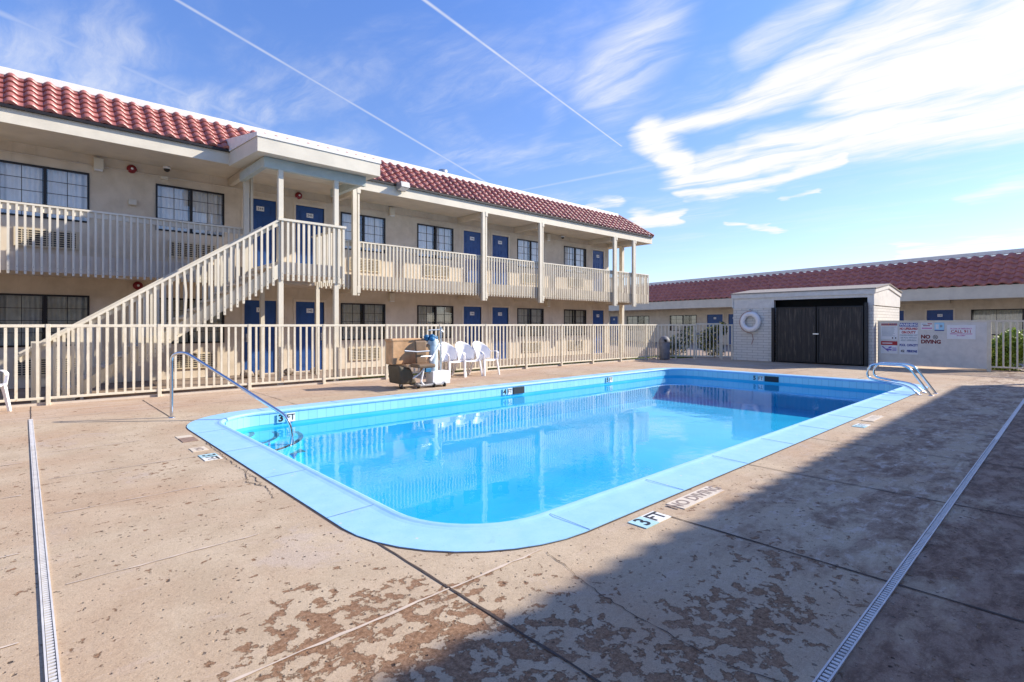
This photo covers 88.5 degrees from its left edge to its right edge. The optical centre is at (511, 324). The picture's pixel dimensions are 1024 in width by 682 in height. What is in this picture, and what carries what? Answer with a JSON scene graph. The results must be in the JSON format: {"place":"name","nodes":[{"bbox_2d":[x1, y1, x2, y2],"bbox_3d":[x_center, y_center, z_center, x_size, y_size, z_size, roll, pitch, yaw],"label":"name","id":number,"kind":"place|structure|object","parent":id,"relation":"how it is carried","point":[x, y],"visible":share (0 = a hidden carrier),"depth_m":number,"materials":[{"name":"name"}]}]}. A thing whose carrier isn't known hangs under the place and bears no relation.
{"place":"outdoors","nodes":[
{"label":"outdoors","id":0,"kind":"place"},
{"bbox_2d":[0,357,1023,681],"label":"pool deck","id":1,"kind":"structure","parent":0,"point":[172,557],"depth_m":2.95,"materials":[{"name":"concrete"}]},
{"bbox_2d":[0,370,11,410],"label":"plastic chair","id":2,"kind":"object","parent":1,"relation":"on","point":[4,389],"visible":1,"depth_m":8.28,"materials":[{"name":"white plastic"}]},
{"bbox_2d":[29,419,61,681],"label":"channel drain","id":3,"kind":"object","parent":1,"relation":"on","point":[51,659],"visible":1,"depth_m":2.74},
{"bbox_2d":[176,435,198,442],"bbox_3d":[-3.891,1.366,6.292,0.160,0.006,0.420,0,0,-43],"label":"deck marker","id":4,"kind":"object","parent":1,"relation":"on","point":[187,438],"visible":1,"depth_m":6.28,"materials":[{"name":"tile"}]},
{"bbox_2d":[189,446,208,451],"bbox_3d":[-3.427,1.366,5.754,0.150,0.007,0.220,0,0,-43],"label":"deck marker","id":5,"kind":"object","parent":1,"relation":"on","point":[199,449],"visible":1,"depth_m":5.73,"materials":[{"name":"beige tile"}]},
{"bbox_2d":[198,453,222,460],"bbox_3d":[-3.110,1.366,5.419,0.160,0.007,0.302,0,0,-43],"label":"deck marker","id":6,"kind":"object","parent":1,"relation":"on","point":[210,456],"visible":1,"depth_m":5.41,"materials":[{"name":"white tile"}]},
{"bbox_2d":[168,351,305,453],"bbox_3d":[-4.015,1.118,7.595,2.076,1.445,0.366,0,0,0],"label":"pool handrail","id":7,"kind":"object","parent":1,"relation":"on","point":[280,412],"visible":0.97,"depth_m":7.66,"materials":[{"name":"silver metal"}]},
{"bbox_2d":[0,324,656,408],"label":"metal fence","id":8,"kind":"object","parent":1,"relation":"on","point":[622,329],"visible":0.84,"depth_m":11.43,"materials":[{"name":"metal"}]},
{"bbox_2d":[385,327,449,388],"bbox_3d":[-1.968,0.710,11.458,1.257,1.320,1.010,0,0,-40],"label":"pool lift","id":9,"kind":"object","parent":1,"relation":"on","point":[420,353],"visible":1,"depth_m":11.36,"materials":[{"name":"beige fabric"}]},
{"bbox_2d":[438,342,466,378],"bbox_3d":[-1.612,0.914,13.662,0.670,0.911,0.637,0,0,43],"label":"plastic chair","id":10,"kind":"object","parent":1,"relation":"on","point":[449,354],"visible":0.85,"depth_m":13.85,"materials":[{"name":"white plastic"}]},
{"bbox_2d":[451,341,482,376],"bbox_3d":[-1.210,0.914,14.008,0.637,0.911,0.670,0,0,-40],"label":"plastic chair","id":11,"kind":"object","parent":1,"relation":"on","point":[461,347],"visible":0.87,"depth_m":14.17,"materials":[{"name":"white plastic"}]},
{"bbox_2d":[468,341,499,375],"bbox_3d":[-0.771,0.914,14.373,0.670,0.911,0.637,0,0,42],"label":"plastic chair","id":12,"kind":"object","parent":1,"relation":"on","point":[484,349],"visible":0.91,"depth_m":14.49,"materials":[{"name":"white plastic"}]},
{"bbox_2d":[187,368,927,551],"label":"swimming pool","id":13,"kind":"structure","parent":1,"relation":"in","point":[488,468],"depth_m":8.47,"materials":[{"name":"liquid"}]},
{"bbox_2d":[277,412,294,422],"bbox_3d":[-3.599,1.487,8.380,0.285,0.138,0.010,0,0,-43],"label":"depth marker","id":14,"kind":"object","parent":13,"relation":"attached to","point":[281,418],"visible":0.84,"depth_m":8.38,"materials":[{"name":"tile"}]},
{"bbox_2d":[503,388,511,394],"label":"depth marker","id":15,"kind":"object","parent":13,"relation":"attached to","point":[509,391],"visible":1,"depth_m":11.63,"materials":[{"name":"tile"}]},
{"bbox_2d":[606,377,612,382],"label":"depth marker","id":16,"kind":"object","parent":13,"relation":"attached to","point":[609,379],"visible":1,"depth_m":14.14,"materials":[{"name":"tile"}]},
{"bbox_2d":[752,375,763,380],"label":"depth marker","id":17,"kind":"object","parent":13,"relation":"attached to","point":[758,378],"visible":1,"depth_m":14.50,"materials":[{"name":"tile"}]},
{"bbox_2d":[628,511,671,528],"bbox_3d":[0.965,1.366,3.681,0.319,0.007,0.150,0,0,-43],"label":"deck marker","id":18,"kind":"object","parent":1,"relation":"on","point":[649,519],"visible":1,"depth_m":3.67,"materials":[{"name":"white tile"}]},
{"bbox_2d":[659,336,669,359],"bbox_3d":[5.930,0.910,20.456,0.424,0.920,0.424,0,0,-43],"label":"litter bin","id":19,"kind":"object","parent":1,"relation":"on","point":[664,347],"visible":1,"depth_m":20.29,"materials":[{"name":"grey plastic"}]},
{"bbox_2d":[657,324,694,358],"bbox_3d":[6.471,0.688,20.755,1.442,1.384,0.066,0,0,10],"label":"metal fence","id":20,"kind":"object","parent":1,"relation":"on","point":[676,325],"visible":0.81,"depth_m":20.72,"materials":[{"name":"metal"}]},
{"bbox_2d":[666,486,724,508],"bbox_3d":[1.461,1.366,4.163,0.722,0.007,0.155,0,0,-43],"label":"deck marker","id":21,"kind":"object","parent":1,"relation":"on","point":[694,497],"visible":1,"depth_m":4.14,"materials":[{"name":"beige tile"}]},
{"bbox_2d":[721,324,732,359],"bbox_3d":[8.347,0.688,20.430,0.442,1.384,0.066,0,0,10],"label":"metal fence","id":22,"kind":"object","parent":1,"relation":"on","point":[725,325],"visible":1,"depth_m":20.42,"materials":[{"name":"metal"}]},
{"bbox_2d":[696,323,720,357],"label":"metal gate","id":23,"kind":"structure","parent":22,"relation":"attached to","point":[709,324],"depth_m":20.54,"materials":[{"name":"metal"}]},
{"bbox_2d":[730,284,902,366],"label":"pump house","id":24,"kind":"structure","parent":1,"relation":"on","point":[838,325],"depth_m":18.40,"materials":[{"name":"white brick"}]},
{"bbox_2d":[739,309,760,343],"bbox_3d":[8.982,0.091,19.807,0.186,1.324,0.781,0,0,-43],"label":"life ring","id":25,"kind":"object","parent":24,"relation":"hanging from","point":[744,326],"visible":1,"depth_m":19.75,"materials":[{"name":"white plastic"}]},
{"bbox_2d":[852,423,869,427],"bbox_3d":[4.713,1.366,7.097,0.300,0.007,0.150,0,0,-43],"label":"deck marker","id":26,"kind":"object","parent":1,"relation":"on","point":[861,425],"visible":1,"depth_m":7.09,"materials":[{"name":"white tile"}]},
{"bbox_2d":[862,415,883,421],"bbox_3d":[5.251,1.366,7.650,0.671,0.007,0.150,0,0,-43],"label":"deck marker","id":27,"kind":"object","parent":1,"relation":"on","point":[872,418],"visible":1,"depth_m":7.62,"materials":[{"name":"beige tile"}]},
{"bbox_2d":[866,363,932,395],"bbox_3d":[7.691,1.087,10.460,0.084,0.597,1.102,0,0,-43],"label":"grab rail","id":28,"kind":"object","parent":1,"relation":"on","point":[904,385],"visible":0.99,"depth_m":10.43,"materials":[{"name":"silver metal"}]},
{"bbox_2d":[873,362,938,393],"bbox_3d":[8.058,1.087,10.800,0.084,0.597,1.102,0,0,-43],"label":"grab rail","id":29,"kind":"object","parent":1,"relation":"on","point":[914,385],"visible":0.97,"depth_m":10.73,"materials":[{"name":"silver metal"}]},
{"bbox_2d":[812,399,1023,681],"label":"channel drain","id":30,"kind":"object","parent":1,"relation":"on","point":[831,668],"visible":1,"depth_m":2.77,"materials":[{"name":"grey metal"}]},
{"bbox_2d":[878,320,987,371],"bbox_3d":[12.905,0.620,16.236,0.060,1.500,2.710,0,0,-43],"label":"sign board","id":31,"kind":"object","parent":1,"relation":"on","point":[962,353],"visible":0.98,"depth_m":15.95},
{"bbox_2d":[881,323,897,339],"bbox_3d":[12.181,0.220,16.983,0.013,0.540,0.450,0,0,-43],"label":"pool sign","id":32,"kind":"object","parent":31,"relation":"attached to","point":[889,331],"visible":1,"depth_m":16.97,"materials":[{"name":"white plastic"}]},
{"bbox_2d":[881,341,897,353],"bbox_3d":[12.180,0.735,16.983,0.014,0.410,0.450,0,0,-43],"label":"pool sign","id":33,"kind":"object","parent":31,"relation":"attached to","point":[890,347],"visible":1,"depth_m":16.97,"materials":[{"name":"red"}]},
{"bbox_2d":[899,323,917,354],"bbox_3d":[12.529,0.450,16.608,0.013,1.000,0.475,0,0,-43],"label":"pool sign","id":34,"kind":"object","parent":31,"relation":"attached to","point":[908,338],"visible":1,"depth_m":16.61,"materials":[{"name":"white"}]},
{"bbox_2d":[921,323,931,329],"bbox_3d":[12.837,0.060,16.276,0.012,0.220,0.280,0,0,-43],"label":"pool sign","id":35,"kind":"object","parent":31,"relation":"attached to","point":[926,326],"visible":1,"depth_m":16.28,"materials":[{"name":"white"}]},
{"bbox_2d":[921,335,940,343],"bbox_3d":[12.908,0.459,16.206,0.004,0.275,0.483,0,0,-43],"label":"pool sign","id":36,"kind":"object","parent":31,"relation":"attached to","point":[926,341],"visible":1,"depth_m":16.23,"materials":[{"name":"red"}]},
{"bbox_2d":[934,323,943,330],"bbox_3d":[13.044,0.075,16.052,0.012,0.250,0.230,0,0,-43],"label":"pool sign","id":37,"kind":"object","parent":31,"relation":"attached to","point":[938,326],"visible":1,"depth_m":16.05,"materials":[{"name":"blue"}]},
{"bbox_2d":[947,325,975,338],"bbox_3d":[13.390,0.230,15.677,0.013,0.420,0.650,0,0,-43],"label":"pool sign","id":38,"kind":"object","parent":31,"relation":"attached to","point":[961,331],"visible":1,"depth_m":15.67,"materials":[{"name":"white plastic"}]},
{"bbox_2d":[988,320,1023,371],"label":"metal fence","id":39,"kind":"object","parent":1,"relation":"on","point":[989,344],"visible":0.96,"depth_m":15.02,"materials":[{"name":"metal"}]},
{"bbox_2d":[0,340,1023,399],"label":"ground","id":40,"kind":"structure","parent":0,"point":[22,391],"depth_m":14.21,"materials":[{"name":"grey concrete"}]},
{"bbox_2d":[18,169,345,402],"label":"staircase","id":41,"kind":"structure","parent":40,"relation":"on","point":[327,268],"depth_m":11.23,"materials":[{"name":"beige metal"}]},
{"bbox_2d":[240,370,253,377],"bbox_3d":[-6.839,1.277,13.567,0.323,0.217,0.328,0,0,-43],"label":"rock","id":42,"kind":"object","parent":40,"relation":"on","point":[245,373],"visible":0.53,"depth_m":13.46,"materials":[{"name":"stone"}]},
{"bbox_2d":[284,368,292,374],"bbox_3d":[-6.114,1.296,14.392,0.305,0.201,0.307,0,0,-43],"label":"rock","id":43,"kind":"object","parent":40,"relation":"on","point":[291,371],"visible":0.49,"depth_m":14.30,"materials":[{"name":"stone"}]},
{"bbox_2d":[0,355,650,404],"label":"planting soil","id":44,"kind":"structure","parent":40,"relation":"on","point":[118,395],"depth_m":10.73,"materials":[{"name":"brown soil"}]},
{"bbox_2d":[0,66,653,389],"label":"motel building","id":45,"kind":"structure","parent":40,"relation":"on","point":[77,240],"depth_m":13.71,"materials":[{"name":"paint"}]},
{"bbox_2d":[0,293,88,346],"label":"window","id":46,"kind":"structure","parent":45,"relation":"in","point":[14,308],"depth_m":11.50,"materials":[{"name":"glass"}]},
{"bbox_2d":[0,160,88,222],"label":"window","id":47,"kind":"structure","parent":45,"relation":"in","point":[19,182],"depth_m":11.55,"materials":[{"name":"glass"}]},
{"bbox_2d":[93,157,103,171],"bbox_3d":[-9.512,-3.678,12.097,0.180,0.285,0.118,0,0,-43],"label":"wall lamp","id":48,"kind":"object","parent":45,"relation":"attached to","point":[98,164],"visible":1,"depth_m":12.05,"materials":[{"name":"beige plastic"}]},
{"bbox_2d":[127,165,136,172],"bbox_3d":[-9.059,-3.710,12.535,0.200,0.200,0.093,0,0,-43],"label":"alarm bell","id":49,"kind":"object","parent":45,"relation":"attached to","point":[131,168],"visible":1,"depth_m":12.51,"materials":[{"name":"red metal"}]},
{"bbox_2d":[128,199,136,205],"bbox_3d":[-9.050,-2.910,12.540,0.160,0.130,0.099,0,0,-43],"label":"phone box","id":50,"kind":"object","parent":45,"relation":"attached to","point":[133,202],"visible":1,"depth_m":12.50,"materials":[{"name":"white plastic"}]},
{"bbox_2d":[133,282,142,289],"bbox_3d":[-8.971,-0.930,12.617,0.200,0.200,0.093,0,0,-43],"label":"alarm bell","id":51,"kind":"object","parent":45,"relation":"attached to","point":[137,285],"visible":0.94,"depth_m":12.59,"materials":[{"name":"red metal"}]},
{"bbox_2d":[160,175,167,179],"bbox_3d":[-8.594,-3.620,12.989,0.160,0.090,0.059,0,0,-43],"label":"junction box","id":52,"kind":"object","parent":45,"relation":"attached to","point":[163,177],"visible":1,"depth_m":12.97,"materials":[{"name":"beige plastic"}]},
{"bbox_2d":[163,166,170,171],"bbox_3d":[-8.490,-3.815,12.936,0.170,0.130,0.170,0,0,-43],"label":"security camera","id":53,"kind":"object","parent":45,"relation":"attached to","point":[167,168],"visible":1,"depth_m":12.89,"materials":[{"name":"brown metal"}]},
{"bbox_2d":[156,298,223,343],"bbox_3d":[-8.377,-0.085,13.623,1.520,1.140,0.625,0,0,-43],"label":"window","id":54,"kind":"structure","parent":45,"relation":"in","point":[215,321],"depth_m":13.59,"materials":[{"name":"black glass"}]},
{"bbox_2d":[156,183,223,236],"bbox_3d":[-8.377,-2.885,13.623,1.520,1.140,0.625,0,0,-43],"label":"window","id":55,"kind":"structure","parent":45,"relation":"in","point":[172,202],"depth_m":13.44,"materials":[{"name":"glass"}]},
{"bbox_2d":[241,298,276,374],"bbox_3d":[-6.977,0.328,14.569,0.980,2.105,0.120,0,0,-43],"label":"door","id":56,"kind":"structure","parent":45,"relation":"in","point":[249,310],"depth_m":14.52,"materials":[{"name":"blue"}]},
{"bbox_2d":[241,194,276,267],"bbox_3d":[-6.977,-2.472,14.569,0.980,2.105,0.120,0,0,-43],"label":"door","id":57,"kind":"structure","parent":45,"relation":"in","point":[264,211],"depth_m":14.63,"materials":[{"name":"blue"}]},
{"bbox_2d":[295,192,301,198],"bbox_3d":[-6.161,-3.730,15.219,0.200,0.200,0.093,0,0,-43],"label":"alarm bell","id":58,"kind":"object","parent":45,"relation":"attached to","point":[298,195],"visible":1,"depth_m":15.18,"materials":[{"name":"red metal"}]},
{"bbox_2d":[0,150,604,247],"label":"conduit pipe","id":59,"kind":"object","parent":45,"relation":"attached to","point":[262,192],"visible":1,"depth_m":14.11,"materials":[{"name":"beige metal"}]},
{"bbox_2d":[293,299,326,371],"bbox_3d":[-5.964,0.328,15.507,0.980,2.105,0.120,0,0,-43],"label":"door","id":60,"kind":"structure","parent":45,"relation":"in","point":[303,310],"depth_m":15.46,"materials":[{"name":"blue"}]},
{"bbox_2d":[293,202,326,263],"bbox_3d":[-5.964,-2.472,15.507,0.980,2.105,0.120,0,0,-43],"label":"door","id":61,"kind":"structure","parent":45,"relation":"in","point":[318,214],"depth_m":15.47,"materials":[{"name":"blue"}]},
{"bbox_2d":[341,303,384,339],"bbox_3d":[-4.892,-0.085,16.851,1.520,1.140,0.625,0,0,-43],"label":"window","id":62,"kind":"structure","parent":45,"relation":"in","point":[351,313],"depth_m":16.70,"materials":[{"name":"black glass"}]},
{"bbox_2d":[341,212,384,252],"bbox_3d":[-4.892,-2.885,16.851,1.520,1.140,0.625,0,0,-43],"label":"window","id":63,"kind":"structure","parent":45,"relation":"in","point":[372,229],"depth_m":16.90,"materials":[{"name":"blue glass"}]},
{"bbox_2d":[389,207,394,216],"bbox_3d":[-3.943,-3.688,17.254,0.180,0.285,0.118,0,0,-43],"label":"wall lamp","id":64,"kind":"object","parent":45,"relation":"attached to","point":[391,211],"visible":1,"depth_m":17.20,"materials":[{"name":"beige plastic"}]},
{"bbox_2d":[389,293,394,301],"bbox_3d":[-3.943,-0.887,17.254,0.180,0.285,0.118,0,0,-43],"label":"wall lamp","id":65,"kind":"object","parent":45,"relation":"attached to","point":[391,297],"visible":1,"depth_m":17.20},
{"bbox_2d":[396,181,409,191],"bbox_3d":[-3.276,-4.131,15.768,0.300,0.238,0.346,0,0,-43],"label":"flood light","id":66,"kind":"object","parent":45,"relation":"attached to","point":[402,186],"visible":1,"depth_m":15.68,"materials":[{"name":"grey metal"}]},
{"bbox_2d":[417,305,452,337],"bbox_3d":[-2.881,-0.085,18.712,1.520,1.140,0.625,0,0,-43],"label":"window","id":67,"kind":"structure","parent":45,"relation":"in","point":[426,314],"depth_m":18.53,"materials":[{"name":"glass"}]},
{"bbox_2d":[417,223,452,259],"bbox_3d":[-2.881,-2.885,18.712,1.520,1.140,0.625,0,0,-43],"label":"window","id":68,"kind":"structure","parent":45,"relation":"in","point":[431,237],"depth_m":18.53,"materials":[{"name":"blue glass"}]},
{"bbox_2d":[462,228,480,282],"bbox_3d":[-1.496,-2.472,19.645,0.980,2.105,0.120,0,0,-43],"label":"door","id":69,"kind":"structure","parent":45,"relation":"in","point":[471,241],"depth_m":19.63,"materials":[{"name":"blue"}]},
{"bbox_2d":[462,305,482,359],"bbox_3d":[-1.496,0.328,19.645,0.980,2.105,0.120,0,0,-43],"label":"door","id":70,"kind":"structure","parent":45,"relation":"in","point":[471,314],"depth_m":19.63,"materials":[{"name":"blue"}]},
{"bbox_2d":[491,306,509,359],"bbox_3d":[-0.476,0.328,20.589,0.980,2.105,0.120,0,0,-43],"label":"door","id":71,"kind":"structure","parent":45,"relation":"in","point":[499,315],"depth_m":20.61,"materials":[{"name":"blue"}]},
{"bbox_2d":[491,233,509,284],"bbox_3d":[-0.476,-2.472,20.589,0.980,2.105,0.120,0,0,-43],"label":"door","id":72,"kind":"structure","parent":45,"relation":"in","point":[500,245],"depth_m":20.61,"materials":[{"name":"blue"}]},
{"bbox_2d":[517,239,537,268],"bbox_3d":[0.575,-2.885,21.913,1.520,1.140,0.625,0,0,-43],"label":"window","id":73,"kind":"structure","parent":45,"relation":"in","point":[527,250],"depth_m":21.70,"materials":[{"name":"glass"}]},
{"bbox_2d":[517,308,543,335],"bbox_3d":[0.575,-0.085,21.913,1.520,1.140,0.625,0,0,-43],"label":"window","id":74,"kind":"structure","parent":45,"relation":"in","point":[524,315],"depth_m":21.95,"materials":[{"name":"glass"}]},
{"bbox_2d":[546,234,550,240],"bbox_3d":[1.538,-3.688,22.330,0.180,0.285,0.118,0,0,-43],"label":"wall lamp","id":75,"kind":"object","parent":45,"relation":"attached to","point":[548,237],"visible":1,"depth_m":22.28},
{"bbox_2d":[546,300,550,306],"bbox_3d":[1.538,-0.887,22.330,0.180,0.285,0.118,0,0,-43],"label":"wall lamp","id":76,"kind":"object","parent":45,"relation":"attached to","point":[548,303],"visible":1,"depth_m":22.28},
{"bbox_2d":[564,309,585,334],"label":"window","id":77,"kind":"structure","parent":45,"relation":"in","point":[570,316],"depth_m":23.65,"materials":[{"name":"glass"}]},
{"bbox_2d":[564,246,585,273],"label":"window","id":78,"kind":"structure","parent":45,"relation":"in","point":[573,256],"depth_m":23.77,"materials":[{"name":"glass"}]},
{"bbox_2d":[592,309,604,353],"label":"door","id":79,"kind":"structure","parent":45,"relation":"in","point":[597,314],"depth_m":24.80,"materials":[{"name":"blue"}]},
{"bbox_2d":[592,248,604,291],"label":"door","id":80,"kind":"structure","parent":45,"relation":"in","point":[597,256],"depth_m":24.76,"materials":[{"name":"blue"}]},
{"bbox_2d":[326,354,695,380],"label":"walkway","id":81,"kind":"structure","parent":40,"relation":"on","point":[514,366],"depth_m":17.09,"materials":[{"name":"beige concrete"}]},
{"bbox_2d":[670,326,698,354],"bbox_3d":[7.336,0.748,22.976,1.619,1.419,0.977,0,0,13],"label":"flowering shrub","id":82,"kind":"object","parent":40,"relation":"on","point":[688,336],"visible":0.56,"depth_m":22.91,"materials":[{"name":"green plant"}]},
{"bbox_2d":[695,322,727,355],"bbox_3d":[8.429,0.665,22.256,1.016,1.628,1.427,0,0,-43],"label":"flowering shrub","id":83,"kind":"object","parent":40,"relation":"on","point":[711,339],"visible":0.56,"depth_m":22.14,"materials":[{"name":"green plant"}]},
{"bbox_2d":[609,248,1023,344],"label":"motel lodge","id":84,"kind":"structure","parent":40,"relation":"on","point":[988,285],"depth_m":26.24,"materials":[{"name":"paint"}]},
{"bbox_2d":[609,316,617,340],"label":"door","id":85,"kind":"structure","parent":84,"relation":"in","point":[612,319],"depth_m":45.42,"materials":[{"name":"blue"}]},
{"bbox_2d":[627,316,648,329],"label":"window","id":86,"kind":"structure","parent":84,"relation":"in","point":[630,319],"depth_m":43.29,"materials":[{"name":"glass"}]},
{"bbox_2d":[670,315,696,330],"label":"window","id":87,"kind":"structure","parent":84,"relation":"in","point":[674,319],"depth_m":39.22,"materials":[{"name":"glass"}]},
{"bbox_2d":[706,313,723,344],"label":"door","id":88,"kind":"structure","parent":84,"relation":"in","point":[715,317],"depth_m":36.40,"materials":[{"name":"blue"}]},
{"bbox_2d":[727,313,732,344],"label":"door","id":89,"kind":"structure","parent":84,"relation":"in","point":[729,315],"depth_m":35.44,"materials":[{"name":"blue"}]},
{"bbox_2d":[899,309,905,320],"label":"door","id":90,"kind":"structure","parent":84,"relation":"in","point":[902,313],"depth_m":26.68,"materials":[{"name":"blue"}]},
{"bbox_2d":[925,308,954,319],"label":"door","id":91,"kind":"structure","parent":84,"relation":"in","point":[930,314],"depth_m":25.30,"materials":[{"name":"blue"}]},
{"bbox_2d":[971,309,1023,334],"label":"window","id":92,"kind":"structure","parent":84,"relation":"in","point":[979,314],"depth_m":23.47,"materials":[{"name":"glass"}]},
{"bbox_2d":[991,327,1023,370],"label":"green shrub","id":93,"kind":"object","parent":40,"relation":"on","point":[1006,348],"visible":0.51,"depth_m":15.63,"materials":[{"name":"green plant"}]},
{"bbox_2d":[0,0,1023,286],"label":"sky","id":94,"kind":"structure","parent":0,"point":[744,136],"materials":[{"name":"blue"}]}
]}

